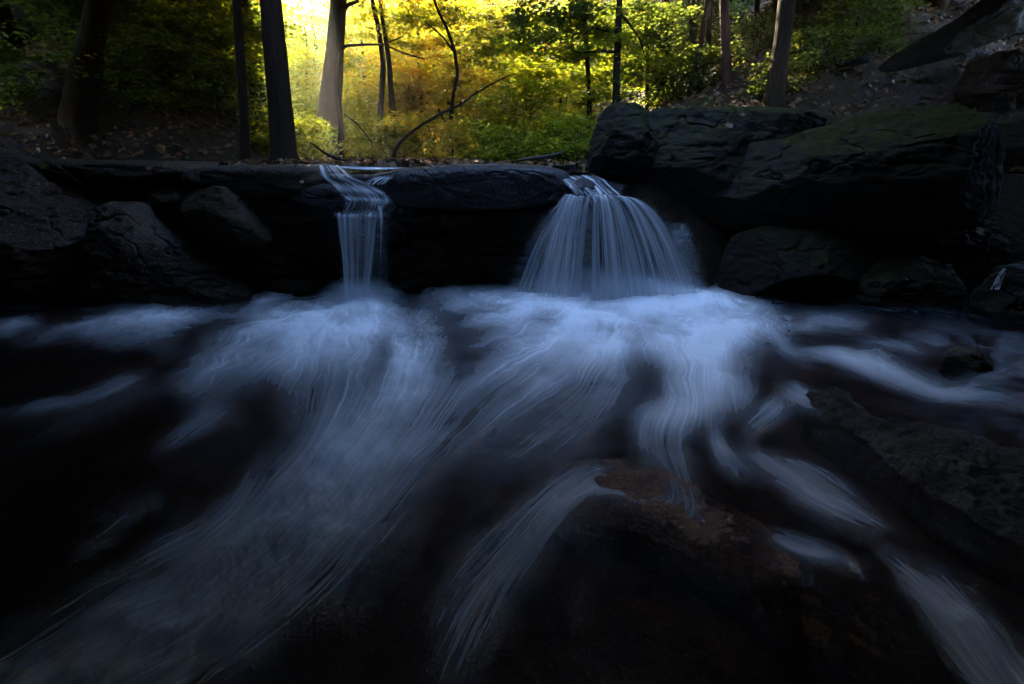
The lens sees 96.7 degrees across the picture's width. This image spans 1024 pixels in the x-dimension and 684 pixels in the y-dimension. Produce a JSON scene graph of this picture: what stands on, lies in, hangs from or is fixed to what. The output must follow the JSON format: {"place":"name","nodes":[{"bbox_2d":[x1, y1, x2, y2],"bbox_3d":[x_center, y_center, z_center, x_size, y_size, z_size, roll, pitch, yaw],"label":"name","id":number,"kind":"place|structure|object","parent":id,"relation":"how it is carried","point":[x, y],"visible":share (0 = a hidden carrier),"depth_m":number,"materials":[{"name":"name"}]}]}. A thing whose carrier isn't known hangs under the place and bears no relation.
{"place":"outdoors","nodes":[
{"label":"outdoors","id":0,"kind":"place"},
{"bbox_2d":[345,167,635,171],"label":"water","id":1,"kind":"structure","parent":0,"point":[365,170],"depth_m":4.94,"materials":[{"name":"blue liquid"}]},
{"bbox_2d":[0,279,1023,683],"bbox_3d":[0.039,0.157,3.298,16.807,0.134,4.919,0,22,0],"label":"water","id":2,"kind":"structure","parent":0,"point":[696,337],"depth_m":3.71,"materials":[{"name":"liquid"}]},
{"bbox_2d":[0,151,110,309],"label":"sloping rock","id":3,"kind":"object","parent":2,"relation":"on","point":[43,223],"visible":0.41,"depth_m":4.64,"materials":[{"name":"stone"}]},
{"bbox_2d":[77,201,257,312],"bbox_3d":[-3.864,-0.838,4.962,1.951,1.349,0.883,0,22,0],"label":"sloping rock","id":4,"kind":"object","parent":2,"relation":"on","point":[136,256],"visible":0.84,"depth_m":4.66,"materials":[{"name":"stone"}]},
{"bbox_2d":[104,188,242,266],"bbox_3d":[-4.283,-1.044,5.467,2.837,1.542,0.870,0,22,0],"label":"sloping rock","id":5,"kind":"object","parent":2,"relation":"on","point":[226,248],"visible":0.05,"depth_m":5.11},
{"bbox_2d":[260,277,339,296],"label":"stone","id":6,"kind":"object","parent":2,"relation":"on","point":[297,287],"visible":0.99,"depth_m":5.15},
{"bbox_2d":[387,228,478,294],"bbox_3d":[-0.925,-0.960,5.452,1.226,0.791,0.558,0,22,0],"label":"rock","id":7,"kind":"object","parent":2,"relation":"on","point":[420,262],"depth_m":5.27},
{"bbox_2d":[527,175,690,299],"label":"waterfall","id":8,"kind":"structure","parent":2,"relation":"on","point":[658,225],"depth_m":4.63,"materials":[{"name":"liquid"}]},
{"bbox_2d":[570,178,604,206],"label":"spout rock","id":9,"kind":"object","parent":8,"relation":"in","point":[579,186],"visible":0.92,"depth_m":4.52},
{"bbox_2d":[544,458,819,613],"bbox_3d":[0.687,0.839,2.032,1.126,0.329,0.588,12,25,28],"label":"submerged rock","id":10,"kind":"object","parent":2,"relation":"on","point":[693,538],"visible":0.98,"depth_m":1.87,"materials":[{"name":"stone"}]},
{"bbox_2d":[718,225,874,305],"bbox_3d":[3.189,-0.810,5.010,1.594,0.908,0.823,0,22,0],"label":"boulder","id":11,"kind":"object","parent":2,"relation":"on","point":[776,265],"visible":0.91,"depth_m":4.82,"materials":[{"name":"stone"}]},
{"bbox_2d":[797,387,868,424],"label":"stone","id":12,"kind":"object","parent":2,"relation":"on","point":[832,405],"visible":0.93,"depth_m":2.74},
{"bbox_2d":[829,254,967,320],"bbox_3d":[4.264,-0.564,4.954,1.579,0.762,0.725,0,22,0],"label":"boulder","id":13,"kind":"object","parent":2,"relation":"on","point":[915,284],"visible":0.81,"depth_m":4.70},
{"bbox_2d":[799,414,1023,599],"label":"bank rock","id":14,"kind":"object","parent":2,"relation":"on","point":[958,492],"visible":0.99,"depth_m":2.10,"materials":[{"name":"stone"}]},
{"bbox_2d":[847,220,1023,292],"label":"boulder","id":15,"kind":"object","parent":2,"relation":"on","point":[973,258],"visible":0.43,"depth_m":5.10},
{"bbox_2d":[705,104,1005,233],"bbox_3d":[3.672,-1.784,4.800,3.092,1.277,1.149,0,22,0],"label":"boulder","id":16,"kind":"object","parent":15,"relation":"on","point":[924,169],"visible":0.99,"depth_m":4.50,"materials":[{"name":"stone"}]},
{"bbox_2d":[938,346,993,380],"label":"stone","id":17,"kind":"object","parent":2,"relation":"on","point":[960,362],"visible":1,"depth_m":3.25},
{"bbox_2d":[966,261,1023,327],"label":"boulder","id":18,"kind":"object","parent":2,"relation":"on","point":[996,297],"visible":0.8,"depth_m":4.45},
{"bbox_2d":[0,0,1023,290],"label":"ground","id":19,"kind":"structure","parent":0,"point":[700,240],"depth_m":7.41,"materials":[{"name":"soil"}]},
{"bbox_2d":[0,0,19,49],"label":"tree","id":20,"kind":"object","parent":19,"relation":"on","point":[6,13],"visible":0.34,"depth_m":7.96,"materials":[{"name":"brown plant"}]},
{"bbox_2d":[0,37,57,114],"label":"shrub","id":21,"kind":"object","parent":19,"relation":"on","point":[10,69],"visible":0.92,"depth_m":7.07,"materials":[{"name":"green plant"}]},
{"bbox_2d":[0,0,64,36],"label":"shrub","id":22,"kind":"object","parent":19,"relation":"on","point":[19,26],"visible":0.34,"depth_m":8.06,"materials":[{"name":"green plant"}]},
{"bbox_2d":[0,0,164,74],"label":"shrub","id":23,"kind":"object","parent":19,"relation":"on","point":[73,8],"visible":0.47,"depth_m":7.54,"materials":[{"name":"green plant"}]},
{"bbox_2d":[57,0,113,140],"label":"tree","id":24,"kind":"object","parent":19,"relation":"on","point":[78,113],"visible":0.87,"depth_m":7.05,"materials":[{"name":"brown plant"}]},
{"bbox_2d":[49,44,204,115],"bbox_3d":[-6.334,-4.428,7.724,2.127,1.176,2.009,0,22,0],"label":"shrub","id":25,"kind":"object","parent":19,"relation":"on","point":[107,75],"visible":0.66,"depth_m":7.62,"materials":[{"name":"green plant"}]},
{"bbox_2d":[101,46,237,117],"bbox_3d":[-6.151,-4.581,8.158,1.984,1.176,2.068,0,22,0],"label":"shrub","id":26,"kind":"object","parent":19,"relation":"on","point":[181,78],"visible":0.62,"depth_m":7.89,"materials":[{"name":"green plant"}]},
{"bbox_2d":[114,29,263,110],"bbox_3d":[-6.048,-5.021,8.604,2.288,1.408,2.267,-15,27,-33],"label":"shrub","id":27,"kind":"object","parent":19,"relation":"on","point":[222,93],"visible":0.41,"depth_m":8.56,"materials":[{"name":"green plant"}]},
{"bbox_2d":[74,0,306,159],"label":"tree","id":28,"kind":"object","parent":19,"relation":"on","point":[244,30],"visible":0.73,"depth_m":7.75,"materials":[{"name":"green plant"}]},
{"bbox_2d":[139,24,264,101],"bbox_3d":[-7.054,-6.402,10.450,3.142,1.734,2.784,0,22,0],"label":"shrub","id":29,"kind":"object","parent":19,"relation":"on","point":[210,80],"visible":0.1,"depth_m":10.28,"materials":[{"name":"green plant"}]},
{"bbox_2d":[123,0,305,100],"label":"tree","id":30,"kind":"object","parent":19,"relation":"on","point":[222,4],"visible":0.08,"depth_m":10.47,"materials":[{"name":"green plant"}]},
{"bbox_2d":[153,0,327,93],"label":"tree","id":31,"kind":"object","parent":19,"relation":"on","point":[290,10],"visible":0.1,"depth_m":13.88,"materials":[{"name":"yellow plant"}]},
{"bbox_2d":[212,81,307,135],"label":"shrub","id":32,"kind":"object","parent":19,"relation":"on","point":[256,105],"visible":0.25,"depth_m":9.63,"materials":[{"name":"green plant"}]},
{"bbox_2d":[260,0,299,163],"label":"tree","id":33,"kind":"object","parent":19,"relation":"on","point":[282,139],"visible":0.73,"depth_m":6.40,"materials":[{"name":"brown plant"}]},
{"bbox_2d":[238,101,324,159],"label":"shrub","id":34,"kind":"object","parent":19,"relation":"on","point":[306,145],"visible":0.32,"depth_m":8.97,"materials":[{"name":"green plant"}]},
{"bbox_2d":[260,24,321,117],"bbox_3d":[-8.807,-9.671,16.743,5.172,3.976,4.829,-2,22,-5],"label":"tree","id":35,"kind":"object","parent":19,"relation":"on","point":[303,78],"visible":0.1,"depth_m":16.80,"materials":[{"name":"yellow plant"}]},
{"bbox_2d":[254,90,333,156],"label":"shrub","id":36,"kind":"object","parent":19,"relation":"on","point":[307,108],"visible":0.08,"depth_m":11.69,"materials":[{"name":"yellow plant"}]},
{"bbox_2d":[295,112,353,159],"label":"shrub","id":37,"kind":"object","parent":19,"relation":"on","point":[328,149],"visible":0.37,"depth_m":9.87,"materials":[{"name":"yellow plant"}]},
{"bbox_2d":[283,0,369,116],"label":"tree","id":38,"kind":"object","parent":19,"relation":"on","point":[312,28],"visible":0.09,"depth_m":18.92,"materials":[{"name":"yellow plant"}]},
{"bbox_2d":[335,53,344,158],"bbox_3d":[-3.895,-5.139,10.347,0.374,2.464,0.164,-4,22,-10],"label":"tree","id":39,"kind":"object","parent":19,"relation":"on","point":[340,119],"visible":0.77,"depth_m":10.25,"materials":[{"name":"brown plant"}]},
{"bbox_2d":[290,60,399,155],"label":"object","id":40,"kind":"object","parent":19,"relation":"on","point":[308,103],"visible":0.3,"depth_m":14.36,"materials":[{"name":"yellow plant"}]},
{"bbox_2d":[314,110,376,156],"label":"shrub","id":41,"kind":"object","parent":19,"relation":"on","point":[351,122],"visible":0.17,"depth_m":13.29,"materials":[{"name":"green plant"}]},
{"bbox_2d":[290,24,402,151],"bbox_3d":[-7.177,-10.492,19.554,5.184,4.993,5.330,0,22,0],"label":"tree","id":42,"kind":"object","parent":19,"relation":"on","point":[313,39],"visible":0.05,"depth_m":18.31,"materials":[{"name":"yellow plant"}]},
{"bbox_2d":[241,0,457,132],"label":"tree","id":43,"kind":"object","parent":19,"relation":"on","point":[260,67],"visible":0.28,"depth_m":10.90,"materials":[{"name":"green plant"}]},
{"bbox_2d":[289,0,442,154],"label":"tree","id":44,"kind":"object","parent":19,"relation":"on","point":[352,50],"visible":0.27,"depth_m":15.73,"materials":[{"name":"yellow plant"}]},
{"bbox_2d":[228,0,514,159],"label":"tree","id":45,"kind":"object","parent":19,"relation":"on","point":[336,35],"visible":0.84,"depth_m":12.32,"materials":[{"name":"yellow plant"}]},
{"bbox_2d":[328,109,416,159],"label":"shrub","id":46,"kind":"object","parent":19,"relation":"on","point":[354,133],"visible":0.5,"depth_m":11.62,"materials":[{"name":"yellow plant"}]},
{"bbox_2d":[370,0,385,156],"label":"tree","id":47,"kind":"object","parent":19,"relation":"on","point":[381,80],"visible":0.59,"depth_m":12.54,"materials":[{"name":"brown plant"}]},
{"bbox_2d":[378,1,394,156],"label":"tree","id":48,"kind":"object","parent":19,"relation":"on","point":[390,82],"visible":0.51,"depth_m":12.74,"materials":[{"name":"brown plant"}]},
{"bbox_2d":[315,0,472,153],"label":"tree","id":49,"kind":"object","parent":19,"relation":"on","point":[366,83],"visible":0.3,"depth_m":14.31,"materials":[{"name":"yellow plant"}]},
{"bbox_2d":[361,107,445,158],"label":"shrub","id":50,"kind":"object","parent":19,"relation":"on","point":[407,152],"visible":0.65,"depth_m":11.48,"materials":[{"name":"green plant"}]},
{"bbox_2d":[342,11,477,122],"bbox_3d":[-4.618,-10.326,18.671,5.722,5.483,5.761,18,28,38],"label":"tree","id":51,"kind":"object","parent":19,"relation":"on","point":[378,76],"visible":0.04,"depth_m":17.80,"materials":[{"name":"yellow plant"}]},
{"bbox_2d":[346,0,486,138],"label":"tree","id":52,"kind":"object","parent":19,"relation":"on","point":[418,66],"visible":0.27,"depth_m":14.69,"materials":[{"name":"yellow plant"}]},
{"bbox_2d":[375,99,460,157],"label":"shrub","id":53,"kind":"object","parent":19,"relation":"on","point":[421,112],"visible":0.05,"depth_m":14.06,"materials":[{"name":"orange plant"}]},
{"bbox_2d":[392,101,468,157],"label":"shrub","id":54,"kind":"object","parent":19,"relation":"on","point":[427,116],"visible":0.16,"depth_m":12.28,"materials":[{"name":"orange plant"}]},
{"bbox_2d":[233,201,630,294],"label":"recess wall","id":55,"kind":"structure","parent":19,"relation":"on","point":[495,248],"depth_m":5.38,"materials":[{"name":"stone"}]},
{"bbox_2d":[24,159,222,181],"bbox_3d":[-4.728,-2.077,5.469,2.578,0.227,1.744,0,22,0],"label":"rock shelf","id":56,"kind":"object","parent":55,"relation":"on","point":[107,170],"visible":0.84,"depth_m":4.73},
{"bbox_2d":[127,186,325,222],"bbox_3d":[-3.233,-1.540,5.100,2.608,0.386,0.862,0,22,0],"label":"rock shelf","id":57,"kind":"object","parent":55,"relation":"on","point":[165,199],"visible":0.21,"depth_m":4.85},
{"bbox_2d":[180,185,272,247],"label":"tilted boulder","id":58,"kind":"object","parent":57,"relation":"on","point":[224,213],"visible":0.95,"depth_m":4.48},
{"bbox_2d":[181,164,349,196],"bbox_3d":[-2.579,-1.746,4.902,1.597,0.321,0.931,0,22,0],"label":"rock ledge","id":59,"kind":"object","parent":57,"relation":"on","point":[262,180],"visible":0.86,"depth_m":4.50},
{"bbox_2d":[321,163,573,209],"bbox_3d":[-0.759,-1.700,4.971,2.841,0.465,0.923,0,22,0],"label":"rock ledge","id":60,"kind":"object","parent":55,"relation":"on","point":[484,186],"visible":0.94,"depth_m":4.57,"materials":[{"name":"stone"}]},
{"bbox_2d":[283,183,396,214],"bbox_3d":[-1.767,-1.516,4.782,1.156,0.330,0.535,0,22,0],"label":"rock ledge","id":61,"kind":"object","parent":60,"relation":"attached to","point":[325,198],"visible":0.73,"depth_m":4.55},
{"bbox_2d":[320,165,393,299],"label":"waterfall","id":62,"kind":"structure","parent":60,"relation":"on","point":[351,217],"depth_m":4.57,"materials":[{"name":"liquid"}]},
{"bbox_2d":[557,175,629,233],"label":"spout rock","id":63,"kind":"object","parent":55,"relation":"attached to","point":[619,187],"visible":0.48,"depth_m":4.78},
{"bbox_2d":[646,106,827,223],"bbox_3d":[2.441,-2.031,5.408,2.596,1.378,1.220,0,22,0],"label":"boulder","id":64,"kind":"object","parent":55,"relation":"on","point":[699,158],"visible":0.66,"depth_m":4.91,"materials":[{"name":"stone"}]},
{"bbox_2d":[587,102,657,180],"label":"boulder","id":65,"kind":"object","parent":64,"relation":"on","point":[623,138],"visible":0.9,"depth_m":5.00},
{"bbox_2d":[361,2,503,153],"bbox_3d":[-2.590,-9.498,17.116,6.348,5.756,6.649,-18,28,-37],"label":"tree","id":66,"kind":"object","parent":19,"relation":"on","point":[443,104],"visible":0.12,"depth_m":15.59,"materials":[{"name":"yellow plant"}]},
{"bbox_2d":[415,117,480,160],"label":"shrub","id":67,"kind":"object","parent":19,"relation":"on","point":[462,135],"visible":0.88,"depth_m":10.43,"materials":[{"name":"green plant"}]},
{"bbox_2d":[361,0,542,155],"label":"tree","id":68,"kind":"object","parent":19,"relation":"on","point":[485,51],"visible":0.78,"depth_m":12.55,"materials":[{"name":"yellow plant"}]},
{"bbox_2d":[392,68,525,157],"bbox_3d":[-1.207,-4.788,9.928,2.999,2.080,0.106,0,22,0],"label":"branch","id":69,"kind":"object","parent":19,"relation":"on","point":[402,139],"visible":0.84,"depth_m":9.87,"materials":[{"name":"brown plant"}]},
{"bbox_2d":[423,106,497,158],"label":"shrub","id":70,"kind":"object","parent":19,"relation":"on","point":[462,116],"visible":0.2,"depth_m":11.64,"materials":[{"name":"green plant"}]},
{"bbox_2d":[461,108,520,160],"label":"shrub","id":71,"kind":"object","parent":19,"relation":"on","point":[501,123],"visible":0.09,"depth_m":11.16,"materials":[{"name":"green plant"}]},
{"bbox_2d":[416,0,568,123],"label":"tree","id":72,"kind":"object","parent":19,"relation":"on","point":[481,60],"visible":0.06,"depth_m":16.39,"materials":[{"name":"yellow plant"}]},
{"bbox_2d":[460,121,539,162],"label":"shrub","id":73,"kind":"object","parent":19,"relation":"on","point":[494,149],"visible":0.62,"depth_m":9.67,"materials":[{"name":"green plant"}]},
{"bbox_2d":[435,24,586,125],"bbox_3d":[0.022,-7.940,15.292,5.167,4.646,5.699,0,22,-1],"label":"tree","id":74,"kind":"object","parent":19,"relation":"on","point":[500,81],"visible":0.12,"depth_m":14.46,"materials":[{"name":"green plant"}]},
{"bbox_2d":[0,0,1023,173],"bbox_3d":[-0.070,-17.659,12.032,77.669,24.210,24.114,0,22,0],"label":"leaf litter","id":75,"kind":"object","parent":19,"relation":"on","point":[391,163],"visible":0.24,"depth_m":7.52,"materials":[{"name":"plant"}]},
{"bbox_2d":[516,151,563,161],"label":"fallen branch","id":76,"kind":"object","parent":75,"relation":"on","point":[539,157],"visible":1,"depth_m":5.54,"materials":[{"name":"wood"}]},
{"bbox_2d":[835,52,874,67],"bbox_3d":[5.627,-4.607,7.441,0.600,0.216,0.355,0,22,0],"label":"rock slab","id":77,"kind":"object","parent":75,"relation":"on","point":[866,58],"visible":0.98,"depth_m":7.33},
{"bbox_2d":[455,77,574,161],"bbox_3d":[0.186,-4.845,10.506,2.955,2.349,2.722,0,22,0],"label":"shrub","id":78,"kind":"object","parent":19,"relation":"on","point":[527,104],"visible":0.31,"depth_m":10.09,"materials":[{"name":"green plant"}]},
{"bbox_2d":[468,46,593,148],"bbox_3d":[0.446,-6.431,12.670,3.739,3.097,3.495,0,22,0],"label":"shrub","id":79,"kind":"object","parent":19,"relation":"on","point":[494,85],"visible":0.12,"depth_m":12.21,"materials":[{"name":"green plant"}]},
{"bbox_2d":[497,127,569,162],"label":"shrub","id":80,"kind":"object","parent":19,"relation":"on","point":[521,144],"visible":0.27,"depth_m":9.45,"materials":[{"name":"green plant"}]},
{"bbox_2d":[484,0,622,140],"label":"tree","id":81,"kind":"object","parent":19,"relation":"on","point":[523,36],"visible":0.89,"depth_m":9.06,"materials":[{"name":"green plant"}]},
{"bbox_2d":[517,103,595,163],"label":"shrub","id":82,"kind":"object","parent":19,"relation":"on","point":[536,135],"visible":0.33,"depth_m":9.08,"materials":[{"name":"green plant"}]},
{"bbox_2d":[521,109,597,162],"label":"shrub","id":83,"kind":"object","parent":19,"relation":"on","point":[583,147],"visible":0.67,"depth_m":8.49,"materials":[{"name":"green plant"}]},
{"bbox_2d":[522,60,604,128],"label":"shrub","id":84,"kind":"object","parent":19,"relation":"on","point":[566,110],"visible":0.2,"depth_m":12.60,"materials":[{"name":"green plant"}]},
{"bbox_2d":[499,0,639,112],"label":"tree","id":85,"kind":"object","parent":19,"relation":"on","point":[563,2],"visible":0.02,"depth_m":16.93,"materials":[{"name":"green plant"}]},
{"bbox_2d":[530,0,656,118],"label":"tree","id":86,"kind":"object","parent":19,"relation":"on","point":[590,61],"visible":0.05,"depth_m":14.85,"materials":[{"name":"green plant"}]},
{"bbox_2d":[543,0,720,109],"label":"tree","id":87,"kind":"object","parent":19,"relation":"on","point":[621,39],"visible":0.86,"depth_m":8.80,"materials":[{"name":"green plant"}]},
{"bbox_2d":[625,52,713,109],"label":"shrub","id":88,"kind":"object","parent":19,"relation":"on","point":[652,97],"visible":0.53,"depth_m":9.40,"materials":[{"name":"green plant"}]},
{"bbox_2d":[592,0,746,84],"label":"tree","id":89,"kind":"object","parent":19,"relation":"on","point":[673,27],"visible":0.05,"depth_m":15.24,"materials":[{"name":"green plant"}]},
{"bbox_2d":[649,0,731,106],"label":"tree","id":90,"kind":"object","parent":19,"relation":"on","point":[659,39],"visible":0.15,"depth_m":9.71,"materials":[{"name":"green plant"}]},
{"bbox_2d":[688,0,695,62],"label":"tree","id":91,"kind":"object","parent":19,"relation":"on","point":[692,3],"visible":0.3,"depth_m":10.89,"materials":[{"name":"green plant"}]},
{"bbox_2d":[640,0,744,59],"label":"tree","id":92,"kind":"object","parent":19,"relation":"on","point":[713,27],"visible":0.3,"depth_m":12.64,"materials":[{"name":"green plant"}]},
{"bbox_2d":[694,0,710,91],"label":"tree","id":93,"kind":"object","parent":19,"relation":"on","point":[704,22],"visible":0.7,"depth_m":8.84,"materials":[{"name":"brown plant"}]},
{"bbox_2d":[705,0,712,74],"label":"tree","id":94,"kind":"object","parent":19,"relation":"on","point":[708,30],"visible":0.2,"depth_m":10.08,"materials":[{"name":"brown plant"}]},
{"bbox_2d":[663,40,755,92],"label":"shrub","id":95,"kind":"object","parent":19,"relation":"on","point":[710,60],"visible":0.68,"depth_m":8.89,"materials":[{"name":"green plant"}]},
{"bbox_2d":[682,0,753,38],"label":"tree","id":96,"kind":"object","parent":19,"relation":"on","point":[736,9],"visible":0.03,"depth_m":18.08,"materials":[{"name":"green plant"}]},
{"bbox_2d":[710,0,732,87],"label":"tree","id":97,"kind":"object","parent":19,"relation":"on","point":[727,71],"visible":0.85,"depth_m":8.14,"materials":[{"name":"brown plant"}]},
{"bbox_2d":[716,5,814,58],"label":"shrub","id":98,"kind":"object","parent":19,"relation":"on","point":[768,25],"visible":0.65,"depth_m":8.77,"materials":[{"name":"green plant"}]},
{"bbox_2d":[762,0,795,107],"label":"tree","id":99,"kind":"object","parent":19,"relation":"on","point":[775,92],"visible":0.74,"depth_m":6.98,"materials":[{"name":"brown plant"}]},
{"bbox_2d":[743,54,823,96],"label":"shrub","id":100,"kind":"object","parent":19,"relation":"on","point":[765,68],"visible":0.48,"depth_m":7.41,"materials":[{"name":"green plant"}]},
{"bbox_2d":[648,0,949,13],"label":"tree","id":101,"kind":"object","parent":19,"relation":"on","point":[941,4],"visible":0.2,"depth_m":9.00,"materials":[{"name":"green plant"}]},
{"bbox_2d":[766,21,872,74],"bbox_3d":[5.038,-4.766,7.574,1.391,0.914,1.435,-18,28,-38],"label":"shrub","id":102,"kind":"object","parent":19,"relation":"on","point":[808,36],"visible":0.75,"depth_m":7.36,"materials":[{"name":"green plant"}]},
{"bbox_2d":[794,0,929,38],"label":"shrub","id":103,"kind":"object","parent":19,"relation":"on","point":[854,6],"visible":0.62,"depth_m":8.18,"materials":[{"name":"green plant"}]},
{"bbox_2d":[849,13,917,57],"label":"shrub","id":104,"kind":"object","parent":19,"relation":"on","point":[878,46],"visible":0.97,"depth_m":7.55,"materials":[{"name":"green plant"}]},
{"bbox_2d":[878,0,1023,71],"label":"rock slab","id":105,"kind":"object","parent":19,"relation":"on","point":[980,23],"visible":1,"depth_m":6.59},
{"bbox_2d":[953,48,1023,111],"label":"boulder","id":106,"kind":"object","parent":19,"relation":"on","point":[995,80],"visible":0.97,"depth_m":6.34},
{"bbox_2d":[997,117,1023,173],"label":"rock slab","id":107,"kind":"object","parent":19,"relation":"on","point":[1013,133],"visible":0.32,"depth_m":5.47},
{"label":"bank terrain","id":108,"kind":"structure","parent":0,"visible":0},
{"bbox_2d":[735,579,961,683],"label":"submerged rock","id":109,"kind":"object","parent":108,"relation":"on","point":[815,632],"visible":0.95,"depth_m":1.46,"materials":[{"name":"stone"}]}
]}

